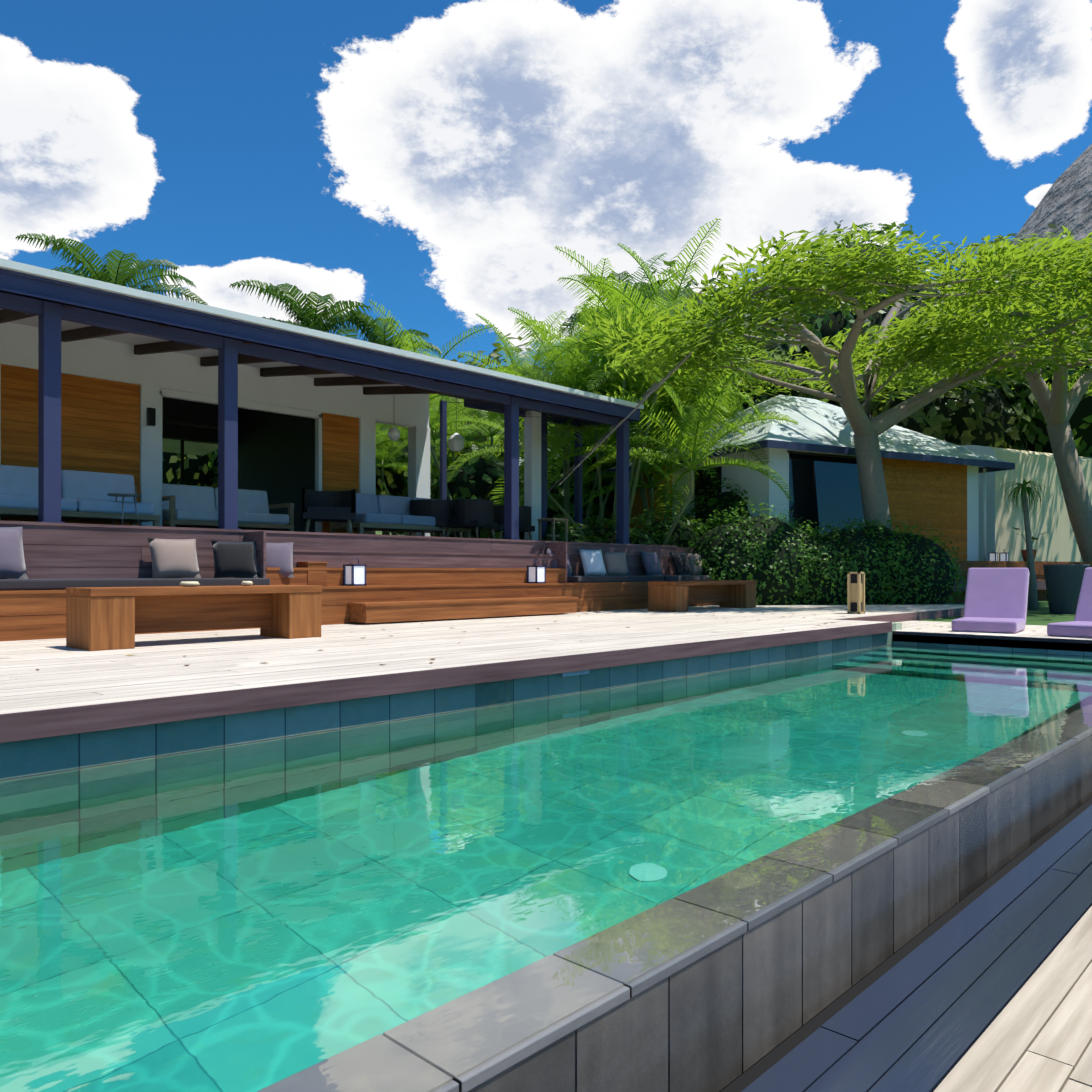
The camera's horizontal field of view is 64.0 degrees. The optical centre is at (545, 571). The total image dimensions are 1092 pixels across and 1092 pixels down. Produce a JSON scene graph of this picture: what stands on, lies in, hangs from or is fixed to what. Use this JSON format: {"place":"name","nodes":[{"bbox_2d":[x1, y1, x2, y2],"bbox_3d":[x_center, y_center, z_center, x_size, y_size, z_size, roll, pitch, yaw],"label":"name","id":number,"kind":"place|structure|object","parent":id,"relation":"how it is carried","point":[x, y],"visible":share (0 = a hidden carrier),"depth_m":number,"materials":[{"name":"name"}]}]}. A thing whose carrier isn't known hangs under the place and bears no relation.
{"place":"outdoors","nodes":[
{"label":"outdoors","id":0,"kind":"place"},
{"bbox_2d":[0,258,643,543],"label":"house","id":1,"kind":"structure","parent":0,"point":[100,376],"depth_m":12.48,"materials":[{"name":"white paint"}]},
{"bbox_2d":[388,398,464,451],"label":"pendant lamps","id":2,"kind":"object","parent":1,"relation":"hanging from","point":[456,441],"visible":0.98,"depth_m":15.91,"materials":[{"name":"white paint"}]},
{"bbox_2d":[0,604,964,742],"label":"deck","id":3,"kind":"structure","parent":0,"point":[63,689],"depth_m":6.49,"materials":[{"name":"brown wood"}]},
{"bbox_2d":[66,585,321,650],"bbox_3d":[-3.050,0.377,7.776,0.566,0.490,2.070,0,0,44],"label":"coffee table","id":4,"kind":"object","parent":3,"relation":"on","point":[105,618],"visible":1,"depth_m":7.65,"materials":[{"name":"brown wood"}]},
{"bbox_2d":[179,581,252,586],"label":"table dishes","id":5,"kind":"object","parent":4,"relation":"on","point":[196,583],"visible":1,"depth_m":7.67,"materials":[{"name":"beige ceramic"}]},
{"bbox_2d":[0,524,718,641],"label":"wooden deck steps","id":6,"kind":"structure","parent":3,"relation":"on","point":[447,576],"depth_m":10.95,"materials":[{"name":"brown wood"}]},
{"bbox_2d":[295,562,327,585],"bbox_3d":[-2.817,0.026,10.468,0.320,0.288,0.280,0,0,44],"label":"side table","id":7,"kind":"object","parent":6,"relation":"on","point":[316,577],"visible":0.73,"depth_m":10.36,"materials":[{"name":"brown wood"}]},
{"bbox_2d":[0,527,702,578],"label":"throw pillows","id":8,"kind":"object","parent":6,"relation":"on","point":[170,558],"visible":0.75,"depth_m":9.75,"materials":[{"name":"grey fabric"}]},
{"bbox_2d":[343,558,365,585],"bbox_3d":[-2.327,0.005,10.636,0.200,0.334,0.200,0,0,44],"label":"lantern","id":9,"kind":"object","parent":6,"relation":"on","point":[354,574],"visible":0.96,"depth_m":10.59,"materials":[{"name":"white glass"}]},
{"bbox_2d":[0,575,711,590],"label":"bench cushions","id":10,"kind":"object","parent":6,"relation":"on","point":[32,584],"visible":0.69,"depth_m":8.89,"materials":[{"name":"black fabric"}]},
{"bbox_2d":[527,561,545,582],"bbox_3d":[-0.143,0.005,12.935,0.200,0.334,0.200,0,0,44],"label":"lantern","id":11,"kind":"object","parent":6,"relation":"on","point":[536,574],"visible":0.94,"depth_m":12.88,"materials":[{"name":"white glass"}]},
{"bbox_2d":[36,604,942,669],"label":"fallen leaves","id":12,"kind":"object","parent":3,"relation":"on","point":[593,616],"visible":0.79,"depth_m":10.18,"materials":[{"name":"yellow plant"}]},
{"bbox_2d":[648,580,756,611],"bbox_3d":[2.624,0.387,14.462,0.546,0.470,2.400,0,0,44],"label":"coffee table","id":13,"kind":"object","parent":3,"relation":"on","point":[671,596],"visible":1,"depth_m":14.35,"materials":[{"name":"brown wood"}]},
{"bbox_2d":[847,572,864,613],"bbox_3d":[4.590,0.312,12.939,0.186,0.620,0.186,0,0,44],"label":"lantern","id":14,"kind":"object","parent":3,"relation":"on","point":[855,592],"visible":1,"depth_m":12.90,"materials":[{"name":"beige wood"}]},
{"bbox_2d":[0,622,1091,1091],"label":"pool shell","id":15,"kind":"object","parent":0,"point":[724,1016],"depth_m":3.06},
{"bbox_2d":[0,645,1091,1091],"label":"pool water","id":16,"kind":"structure","parent":15,"relation":"in","point":[430,903],"depth_m":2.84,"materials":[{"name":"teal liquid"}]},
{"bbox_2d":[561,670,588,676],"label":"pool fittings","id":17,"kind":"object","parent":15,"relation":"attached to","point":[574,673],"visible":0.04,"depth_m":6.59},
{"bbox_2d":[432,728,1091,1091],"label":"pool coping","id":18,"kind":"object","parent":15,"relation":"on","point":[498,1064],"visible":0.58,"depth_m":2.12,"materials":[{"name":"grey stone"}]},
{"bbox_2d":[0,0,1091,374],"label":"sky","id":19,"kind":"structure","parent":0,"point":[429,162],"materials":[{"name":"blue"}]},
{"bbox_2d":[376,144,1091,534],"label":"hill terrain","id":20,"kind":"structure","parent":0,"point":[1066,202],"depth_m":143.26,"materials":[{"name":"grey stone"}]},
{"bbox_2d":[721,798,1091,1091],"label":"gutter","id":21,"kind":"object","parent":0,"point":[986,986],"depth_m":2.51,"materials":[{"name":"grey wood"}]},
{"bbox_2d":[915,600,1074,625],"bbox_3d":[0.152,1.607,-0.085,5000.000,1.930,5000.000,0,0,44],"label":"ground","id":22,"kind":"structure","parent":0,"point":[1043,616],"depth_m":14.33,"materials":[{"name":"green plant"}]},
{"bbox_2d":[16,233,207,304],"bbox_3d":[-13.093,-4.614,26.668,4.780,10.679,5.281,0,0,44],"label":"coconut palm","id":23,"kind":"object","parent":22,"relation":"on","point":[124,272],"visible":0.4,"depth_m":25.97,"materials":[{"name":"green plant"}]},
{"bbox_2d":[229,279,375,339],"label":"coconut palm","id":24,"kind":"object","parent":22,"relation":"on","point":[307,312],"visible":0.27,"depth_m":28.14,"materials":[{"name":"green plant"}]},
{"bbox_2d":[0,521,677,616],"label":"terrace floor","id":25,"kind":"structure","parent":22,"relation":"on","point":[195,529],"depth_m":10.46,"materials":[{"name":"brown wood"}]},
{"bbox_2d":[0,486,159,525],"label":"sofa frame","id":26,"kind":"object","parent":25,"relation":"on","point":[131,519],"visible":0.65,"depth_m":11.25,"materials":[{"name":"grey wood"}]},
{"bbox_2d":[0,465,153,514],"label":"sofa cushions","id":27,"kind":"object","parent":26,"relation":"on","point":[84,491],"visible":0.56,"depth_m":11.34,"materials":[{"name":"blue fabric"}]},
{"bbox_2d":[108,493,141,525],"bbox_3d":[-5.489,-0.747,11.401,0.400,0.521,0.407,0,0,44],"label":"metal side table","id":28,"kind":"object","parent":25,"relation":"on","point":[122,495],"visible":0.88,"depth_m":11.35,"materials":[{"name":"grey metal"}]},
{"bbox_2d":[162,495,293,530],"bbox_3d":[-5.082,-0.848,13.717,0.900,0.720,2.000,0,0,44],"label":"frame","id":29,"kind":"object","parent":25,"relation":"on","point":[171,522],"visible":0.29,"depth_m":13.49,"materials":[{"name":"grey wood"}]},
{"bbox_2d":[162,483,288,523],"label":"sofa cushions","id":30,"kind":"object","parent":29,"relation":"on","point":[198,503],"visible":0.62,"depth_m":13.64,"materials":[{"name":"blue fabric"}]},
{"bbox_2d":[300,488,355,533],"bbox_3d":[-3.195,-0.846,12.832,0.798,0.723,0.710,0,0,-16],"label":"wicker armchair","id":31,"kind":"object","parent":25,"relation":"on","point":[327,506],"visible":0.85,"depth_m":12.87,"materials":[{"name":"black wicker"}]},
{"bbox_2d":[330,522,470,537],"bbox_3d":[-2.396,-0.848,14.658,0.850,0.720,2.300,0,0,44],"label":"sofa","id":32,"kind":"object","parent":25,"relation":"on","point":[359,527],"visible":0.35,"depth_m":14.28,"materials":[{"name":"brown wood"}]},
{"bbox_2d":[343,493,440,525],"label":"veranda sofa cushions","id":33,"kind":"object","parent":32,"relation":"on","point":[379,509],"visible":0.62,"depth_m":14.38,"materials":[{"name":"blue fabric"}]},
{"bbox_2d":[409,499,456,536],"bbox_3d":[-1.941,-0.846,14.973,0.798,0.723,0.710,0,0,14],"label":"dining chair","id":34,"kind":"object","parent":25,"relation":"on","point":[442,512],"visible":0.62,"depth_m":14.65,"materials":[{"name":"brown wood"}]},
{"bbox_2d":[446,499,497,538],"bbox_3d":[-1.261,-0.846,14.947,0.710,0.723,0.798,0,0,24],"label":"dining chair","id":35,"kind":"object","parent":25,"relation":"on","point":[476,514],"visible":0.92,"depth_m":14.62,"materials":[{"name":"black wicker"}]},
{"bbox_2d":[485,505,534,539],"bbox_3d":[-0.661,-0.846,16.305,0.798,0.723,0.710,0,0,-26],"label":"dining chair","id":36,"kind":"object","parent":25,"relation":"on","point":[525,519],"visible":0.62,"depth_m":16.04,"materials":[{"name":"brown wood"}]},
{"bbox_2d":[538,518,568,541],"bbox_3d":[0.130,-0.723,15.865,0.400,0.470,0.400,0,0,44],"label":"wood stool","id":37,"kind":"object","parent":25,"relation":"on","point":[553,521],"visible":0.73,"depth_m":15.84,"materials":[{"name":"wood"}]},
{"bbox_2d":[331,310,441,354],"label":"coconut palm","id":38,"kind":"object","parent":22,"relation":"on","point":[379,335],"visible":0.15,"depth_m":29.11,"materials":[{"name":"green plant"}]},
{"bbox_2d":[376,394,503,535],"bbox_3d":[-3.962,-2.501,25.084,6.835,6.365,5.857,0,0,15],"label":"areca palm cluster","id":39,"kind":"object","parent":22,"relation":"on","point":[390,443],"visible":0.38,"depth_m":24.74,"materials":[{"name":"green plant"}]},
{"bbox_2d":[368,300,587,538],"bbox_3d":[-1.716,-2.966,22.584,7.257,7.290,5.989,0,0,-22],"label":"areca palm cluster","id":40,"kind":"object","parent":22,"relation":"on","point":[489,417],"visible":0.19,"depth_m":22.05,"materials":[{"name":"green plant"}]},
{"bbox_2d":[519,450,612,527],"bbox_3d":[1.529,-1.878,26.960,6.000,5.000,5.000,0,0,-36],"label":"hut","id":41,"kind":"object","parent":22,"relation":"on","point":[558,457],"depth_m":24.69,"materials":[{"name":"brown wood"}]},
{"bbox_2d":[447,300,712,534],"bbox_3d":[1.194,-2.765,20.012,5.971,6.890,5.808,0,0,44],"label":"areca palm cluster","id":42,"kind":"object","parent":22,"relation":"on","point":[568,382],"visible":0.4,"depth_m":19.41,"materials":[{"name":"green plant"}]},
{"bbox_2d":[559,271,664,358],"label":"coconut palm","id":43,"kind":"object","parent":22,"relation":"on","point":[620,276],"visible":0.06,"depth_m":33.08,"materials":[{"name":"green plant"}]},
{"bbox_2d":[432,365,798,544],"bbox_3d":[1.860,-1.886,17.956,7.411,5.147,7.288,0,0,44],"label":"areca palm cluster","id":44,"kind":"object","parent":22,"relation":"on","point":[692,464],"visible":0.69,"depth_m":16.78,"materials":[{"name":"green plant"}]},
{"bbox_2d":[162,220,1091,539],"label":"background trees","id":45,"kind":"object","parent":22,"relation":"on","point":[1000,414],"visible":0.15,"depth_m":25.07,"materials":[{"name":"green plant"}]},
{"bbox_2d":[520,218,752,530],"bbox_3d":[1.966,-3.190,18.672,7.081,7.736,5.078,0,0,80],"label":"areca palm cluster","id":46,"kind":"object","parent":22,"relation":"on","point":[665,305],"visible":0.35,"depth_m":18.05,"materials":[{"name":"green plant"}]},
{"bbox_2d":[542,477,752,547],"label":"shrubs","id":47,"kind":"object","parent":22,"relation":"on","point":[655,532],"visible":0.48,"depth_m":17.73,"materials":[{"name":"green plant"}]},
{"bbox_2d":[547,287,772,523],"bbox_3d":[2.409,-2.898,19.869,5.618,7.150,5.764,0,0,44],"label":"areca palm cluster","id":48,"kind":"object","parent":22,"relation":"on","point":[635,430],"visible":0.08,"depth_m":19.56,"materials":[{"name":"green plant"}]},
{"bbox_2d":[632,370,828,521],"bbox_3d":[4.930,-2.282,22.884,5.119,5.931,6.369,0,0,44],"label":"areca palm cluster","id":49,"kind":"object","parent":22,"relation":"on","point":[733,408],"visible":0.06,"depth_m":21.56,"materials":[{"name":"green plant"}]},
{"bbox_2d":[502,222,1091,537],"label":"flamboyant tree","id":50,"kind":"object","parent":22,"relation":"on","point":[867,429],"visible":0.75,"depth_m":14.68,"materials":[{"name":"green plant"}]},
{"bbox_2d":[677,498,966,604],"bbox_3d":[5.406,-0.091,17.142,5.772,2.661,2.480,0,0,-5],"label":"hedge","id":51,"kind":"object","parent":22,"relation":"on","point":[782,562],"visible":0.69,"depth_m":16.35,"materials":[{"name":"green plant"}]},
{"bbox_2d":[601,395,1091,602],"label":"bungalow","id":52,"kind":"object","parent":22,"relation":"on","point":[932,481],"visible":0.52,"depth_m":19.68,"materials":[{"name":"brown wood"}]},
{"bbox_2d":[988,549,997,560],"bbox_3d":[10.512,-0.375,20.556,0.160,0.294,0.160,0,0,44],"label":"lantern","id":53,"kind":"object","parent":52,"relation":"on","point":[992,556],"visible":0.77,"depth_m":20.51,"materials":[{"name":"white metal"}]},
{"bbox_2d":[999,549,1008,560],"bbox_3d":[10.780,-0.375,20.587,0.160,0.294,0.160,0,0,44],"label":"lantern","id":54,"kind":"object","parent":52,"relation":"on","point":[1004,556],"visible":0.9,"depth_m":20.55,"materials":[{"name":"white metal"}]},
{"bbox_2d":[1012,527,1045,560],"bbox_3d":[11.645,-0.653,21.026,0.764,0.850,0.779,0,0,44],"label":"terracotta pot plant","id":55,"kind":"object","parent":52,"relation":"on","point":[1024,554],"visible":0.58,"depth_m":20.98,"materials":[{"name":"brown plant"}]},
{"bbox_2d":[787,234,1091,561],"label":"flamboyant tree","id":56,"kind":"object","parent":22,"relation":"on","point":[908,343],"visible":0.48,"depth_m":18.18,"materials":[{"name":"green plant"}]},
{"bbox_2d":[892,621,1091,651],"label":"lounger platform","id":57,"kind":"structure","parent":22,"relation":"on","point":[1032,633],"depth_m":10.49,"materials":[{"name":"white wood"}]},
{"bbox_2d":[952,568,1028,633],"bbox_3d":[5.660,0.346,11.111,0.720,0.794,1.217,0,0,36],"label":"lounge chair","id":58,"kind":"object","parent":57,"relation":"on","point":[996,599],"visible":1,"depth_m":11.29,"materials":[{"name":"purple fabric"}]},
{"bbox_2d":[1047,567,1091,637],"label":"lounge chair","id":59,"kind":"object","parent":57,"relation":"on","point":[1080,626],"visible":1,"depth_m":10.38,"materials":[{"name":"purple fabric"}]},
{"bbox_2d":[998,479,1048,609],"bbox_3d":[9.392,-0.517,17.169,1.034,2.562,0.994,0,0,-4],"label":"palm plant","id":60,"kind":"object","parent":22,"relation":"on","point":[1032,604],"visible":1,"depth_m":17.16,"materials":[{"name":"green plant"}]},
{"bbox_2d":[958,445,1091,561],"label":"wall","id":61,"kind":"structure","parent":22,"relation":"on","point":[1056,542],"depth_m":23.25,"materials":[{"name":"white paint"}]},
{"bbox_2d":[1043,564,1089,613],"bbox_3d":[9.314,0.312,15.657,0.740,0.880,0.740,0,0,44],"label":"plant pot","id":62,"kind":"object","parent":22,"relation":"on","point":[1063,582],"visible":0.79,"depth_m":15.41,"materials":[{"name":"ceramic"}]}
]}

